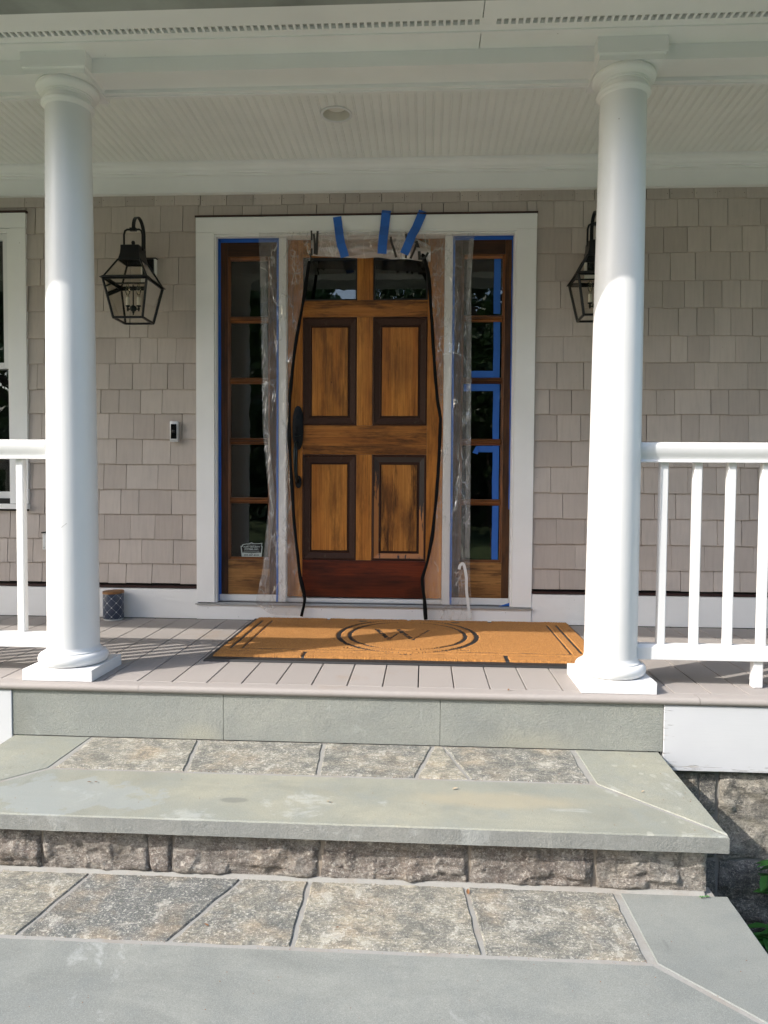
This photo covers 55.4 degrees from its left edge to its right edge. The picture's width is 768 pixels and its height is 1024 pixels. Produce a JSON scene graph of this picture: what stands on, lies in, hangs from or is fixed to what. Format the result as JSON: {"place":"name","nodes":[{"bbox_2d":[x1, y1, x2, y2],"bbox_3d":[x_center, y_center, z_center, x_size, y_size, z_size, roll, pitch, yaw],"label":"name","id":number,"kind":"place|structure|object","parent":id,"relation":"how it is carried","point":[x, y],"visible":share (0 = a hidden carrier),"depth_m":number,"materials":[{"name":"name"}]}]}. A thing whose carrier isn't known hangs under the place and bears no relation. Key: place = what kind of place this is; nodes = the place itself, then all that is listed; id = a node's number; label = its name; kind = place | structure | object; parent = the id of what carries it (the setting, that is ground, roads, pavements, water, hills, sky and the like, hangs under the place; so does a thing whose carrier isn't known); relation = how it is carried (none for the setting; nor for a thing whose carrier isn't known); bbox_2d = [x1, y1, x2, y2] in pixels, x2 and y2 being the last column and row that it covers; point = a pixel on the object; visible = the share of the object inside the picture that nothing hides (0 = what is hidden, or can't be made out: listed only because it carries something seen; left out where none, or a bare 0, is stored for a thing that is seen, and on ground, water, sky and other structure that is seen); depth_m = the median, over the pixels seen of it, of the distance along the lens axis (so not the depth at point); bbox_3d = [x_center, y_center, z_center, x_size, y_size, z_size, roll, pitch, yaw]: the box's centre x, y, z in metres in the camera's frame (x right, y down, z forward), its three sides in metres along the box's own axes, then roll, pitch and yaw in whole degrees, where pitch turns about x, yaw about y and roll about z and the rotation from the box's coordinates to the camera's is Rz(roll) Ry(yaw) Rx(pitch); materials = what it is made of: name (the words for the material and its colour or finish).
{"place":"outdoors","nodes":[
{"label":"outdoors","id":0,"kind":"place"},
{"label":"garden soil","id":1,"kind":"structure","parent":0,"visible":0},
{"bbox_2d":[748,922,767,951],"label":"garden plant","id":2,"kind":"object","parent":1,"relation":"on","point":[762,938],"visible":0.68,"depth_m":2.69,"materials":[{"name":"green plant"}]},
{"bbox_2d":[753,859,767,893],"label":"garden plant","id":3,"kind":"object","parent":1,"relation":"on","point":[763,883],"visible":1,"depth_m":2.69,"materials":[{"name":"green plant"}]},
{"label":"ground","id":4,"kind":"structure","parent":0,"visible":0},
{"bbox_2d":[0,690,767,1023],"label":"stone steps","id":5,"kind":"structure","parent":4,"relation":"on","point":[128,854],"depth_m":2.20,"materials":[{"name":"stone"}]},
{"bbox_2d":[0,151,767,628],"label":"house wall","id":6,"kind":"structure","parent":4,"relation":"on","point":[706,309],"depth_m":4.19,"materials":[{"name":"paint"}]},
{"bbox_2d":[0,210,29,508],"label":"window","id":7,"kind":"structure","parent":6,"relation":"in","point":[13,223],"depth_m":4.31,"materials":[{"name":"paint"}]},
{"bbox_2d":[41,531,45,549],"bbox_3d":[-1.964,0.169,4.321,0.090,0.104,0.060,1,2,3],"label":"outlet cover","id":8,"kind":"object","parent":6,"relation":"attached to","point":[44,540],"visible":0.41,"depth_m":4.29,"materials":[{"name":"white plastic"}]},
{"bbox_2d":[99,217,165,324],"bbox_3d":[-1.391,-1.362,4.100,0.272,0.598,0.338,1,2,3],"label":"wall lantern","id":9,"kind":"object","parent":6,"relation":"attached to","point":[132,254],"depth_m":4.07,"materials":[{"name":"black metal"}]},
{"bbox_2d":[170,421,178,441],"bbox_3d":[-1.221,-0.468,4.263,0.046,0.119,0.038,1,2,3],"label":"video doorbell","id":10,"kind":"object","parent":6,"relation":"attached to","point":[174,431],"visible":1,"depth_m":4.25,"materials":[{"name":"silver plastic"}]},
{"bbox_2d":[195,211,537,621],"bbox_3d":[-0.117,-0.532,4.265,1.960,2.337,0.148,1,2,3],"label":"door surround","id":11,"kind":"object","parent":6,"relation":"attached to","point":[520,226],"visible":0.96,"depth_m":4.22,"materials":[{"name":"paint"}]},
{"bbox_2d":[219,242,278,594],"bbox_3d":[-0.792,-0.551,4.337,0.360,2.082,0.042,1,2,3],"label":"sidelight","id":12,"kind":"object","parent":11,"relation":"attached to","point":[247,575],"visible":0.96,"depth_m":4.32,"materials":[{"name":"brown wood"}]},
{"bbox_2d":[218,239,219,599],"bbox_3d":[-0.974,-0.533,4.314,0.001,2.119,0.022,1,2,3],"label":"tape strip","id":13,"kind":"object","parent":12,"relation":"attached to","point":[218,438],"visible":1,"depth_m":4.31,"materials":[{"name":"blue paper"}]},
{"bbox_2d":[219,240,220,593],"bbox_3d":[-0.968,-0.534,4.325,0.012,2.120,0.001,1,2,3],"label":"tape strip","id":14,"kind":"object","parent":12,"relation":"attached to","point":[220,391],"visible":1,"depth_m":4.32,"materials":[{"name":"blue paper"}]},
{"bbox_2d":[219,238,278,242],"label":"tape strip","id":15,"kind":"object","parent":12,"relation":"attached to","point":[246,240],"visible":1,"depth_m":4.27,"materials":[{"name":"blue paper"}]},
{"bbox_2d":[241,542,262,556],"bbox_3d":[-0.790,0.224,4.364,0.133,0.086,0.002,1,2,3],"label":"security decal","id":16,"kind":"object","parent":12,"relation":"attached to","point":[251,549],"visible":1,"depth_m":4.36},
{"bbox_2d":[276,239,278,601],"bbox_3d":[-0.622,-0.524,4.271,0.013,2.108,0.001,1,2,3],"label":"tape strip","id":17,"kind":"object","parent":11,"relation":"attached to","point":[277,346],"visible":1,"depth_m":4.27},
{"bbox_2d":[333,216,348,257],"bbox_3d":[-0.244,-1.558,4.144,0.098,0.254,0.061,1,2,3],"label":"tape strip","id":18,"kind":"object","parent":11,"relation":"attached to","point":[340,240],"visible":1,"depth_m":4.13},
{"bbox_2d":[287,239,444,598],"bbox_3d":[-0.113,-0.538,4.272,0.914,2.090,0.117,1,2,3],"label":"front door","id":19,"kind":"structure","parent":11,"relation":"attached to","point":[364,365],"depth_m":4.30,"materials":[{"name":"brown wood"}]},
{"bbox_2d":[287,230,470,619],"bbox_3d":[-0.115,-0.489,4.180,1.254,2.208,0.046,1,2,3],"label":"plastic zip door","id":20,"kind":"structure","parent":11,"relation":"attached to","point":[422,256],"depth_m":4.16,"materials":[{"name":"plastic"}]},
{"bbox_2d":[377,210,390,253],"bbox_3d":[0.002,-1.584,4.133,0.072,0.268,0.073,1,2,3],"label":"tape strip","id":21,"kind":"object","parent":11,"relation":"attached to","point":[383,232],"visible":1,"depth_m":4.12,"materials":[{"name":"blue paper"}]},
{"bbox_2d":[400,210,425,255],"bbox_3d":[0.172,-1.574,4.117,0.162,0.278,0.043,-1,3,-31],"label":"tape strip","id":22,"kind":"object","parent":11,"relation":"attached to","point":[412,234],"visible":1,"depth_m":4.11,"materials":[{"name":"blue paper"}]},
{"bbox_2d":[449,237,454,604],"bbox_3d":[0.393,-0.514,4.215,0.014,2.108,0.001,1,2,3],"label":"tape strip","id":23,"kind":"object","parent":11,"relation":"attached to","point":[451,490],"visible":1,"depth_m":4.22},
{"bbox_2d":[449,240,512,597],"bbox_3d":[0.563,-0.538,4.262,0.344,2.082,0.042,1,2,3],"label":"sidelight","id":24,"kind":"object","parent":11,"relation":"attached to","point":[488,578],"visible":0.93,"depth_m":4.25,"materials":[{"name":"brown wood"}]},
{"bbox_2d":[464,384,497,390],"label":"tape strip","id":25,"kind":"object","parent":24,"relation":"attached to","point":[480,387],"visible":1,"depth_m":4.25,"materials":[{"name":"blue paper"}]},
{"bbox_2d":[453,235,513,239],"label":"tape strip","id":26,"kind":"object","parent":24,"relation":"attached to","point":[508,237],"visible":1,"depth_m":4.20,"materials":[{"name":"blue paper"}]},
{"bbox_2d":[471,371,497,377],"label":"tape strip","id":27,"kind":"object","parent":24,"relation":"attached to","point":[484,374],"visible":1,"depth_m":4.25,"materials":[{"name":"blue paper"}]},
{"bbox_2d":[473,446,497,453],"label":"tape strip","id":28,"kind":"object","parent":24,"relation":"attached to","point":[477,449],"visible":1,"depth_m":4.26,"materials":[{"name":"blue paper"}]},
{"bbox_2d":[491,506,497,559],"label":"tape strip","id":29,"kind":"object","parent":24,"relation":"attached to","point":[494,545],"visible":1,"depth_m":4.28,"materials":[{"name":"blue paper"}]},
{"bbox_2d":[492,446,498,498],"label":"tape strip","id":30,"kind":"object","parent":24,"relation":"attached to","point":[495,473],"visible":1,"depth_m":4.27,"materials":[{"name":"blue paper"}]},
{"bbox_2d":[493,322,499,377],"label":"tape strip","id":31,"kind":"object","parent":24,"relation":"attached to","point":[496,359],"visible":1,"depth_m":4.24,"materials":[{"name":"blue paper"}]},
{"bbox_2d":[493,384,499,438],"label":"tape strip","id":32,"kind":"object","parent":24,"relation":"attached to","point":[496,397],"visible":1,"depth_m":4.25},
{"bbox_2d":[494,259,500,313],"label":"tape strip","id":33,"kind":"object","parent":24,"relation":"attached to","point":[497,275],"visible":1,"depth_m":4.22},
{"bbox_2d":[508,239,512,508],"bbox_3d":[0.732,-0.790,4.221,0.008,1.550,0.001,1,2,3],"label":"tape strip","id":34,"kind":"object","parent":11,"relation":"attached to","point":[510,374],"visible":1,"depth_m":4.22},
{"bbox_2d":[0,0,767,163],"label":"porch roof","id":35,"kind":"structure","parent":6,"relation":"on","point":[192,80],"depth_m":2.88,"materials":[{"name":"paint"}]},
{"bbox_2d":[320,106,351,122],"bbox_3d":[-0.234,-1.989,3.596,0.157,0.080,0.157,1,2,3],"label":"recessed light","id":36,"kind":"object","parent":35,"relation":"on","point":[336,114],"visible":0.71,"depth_m":3.64,"materials":[{"name":"white plastic"}]},
{"bbox_2d":[566,211,596,322],"bbox_3d":[1.145,-1.339,3.960,0.272,0.598,0.338,1,2,3],"label":"wall lantern","id":37,"kind":"object","parent":6,"relation":"attached to","point":[588,263],"depth_m":3.94,"materials":[{"name":"black metal"}]},
{"bbox_2d":[0,616,767,706],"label":"porch deck","id":38,"kind":"structure","parent":4,"relation":"on","point":[161,655],"depth_m":3.06,"materials":[{"name":"grey wood"}]},
{"bbox_2d":[0,689,16,743],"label":"skirt board","id":39,"kind":"object","parent":38,"relation":"attached to","point":[6,714],"visible":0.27,"depth_m":2.93,"materials":[{"name":"white paint"}]},
{"bbox_2d":[0,439,46,646],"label":"porch railing","id":40,"kind":"object","parent":38,"relation":"on","point":[20,451],"visible":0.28,"depth_m":3.06,"materials":[{"name":"white paint"}]},
{"bbox_2d":[20,50,120,681],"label":"porch column","id":41,"kind":"structure","parent":38,"relation":"on","point":[70,89],"depth_m":2.95,"materials":[{"name":"white paint"}]},
{"bbox_2d":[102,589,123,620],"bbox_3d":[-1.576,0.542,4.263,0.120,0.171,0.120,1,2,3],"label":"canister","id":42,"kind":"object","parent":38,"relation":"on","point":[113,604],"visible":1,"depth_m":4.21,"materials":[{"name":"blue ceramic"}]},
{"bbox_2d":[203,617,583,668],"bbox_3d":[0.121,0.649,3.738,1.816,0.023,0.998,1,2,3],"label":"doormat","id":43,"kind":"object","parent":38,"relation":"on","point":[514,644],"visible":0.99,"depth_m":3.60,"materials":[{"name":"brown fabric"}]},
{"bbox_2d":[567,35,668,694],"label":"porch column","id":44,"kind":"structure","parent":38,"relation":"on","point":[622,76],"depth_m":2.82,"materials":[{"name":"white paint"}]},
{"bbox_2d":[637,442,767,687],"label":"porch railing","id":45,"kind":"object","parent":38,"relation":"on","point":[697,455],"visible":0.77,"depth_m":2.91,"materials":[{"name":"white paint"}]},
{"bbox_2d":[660,705,767,772],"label":"skirt board","id":46,"kind":"object","parent":38,"relation":"attached to","point":[718,738],"visible":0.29,"depth_m":2.78,"materials":[{"name":"white paint"}]},
{"bbox_2d":[673,770,767,932],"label":"foundation wall","id":47,"kind":"structure","parent":4,"relation":"on","point":[735,805],"depth_m":2.82,"materials":[{"name":"grey stone"}]}
]}

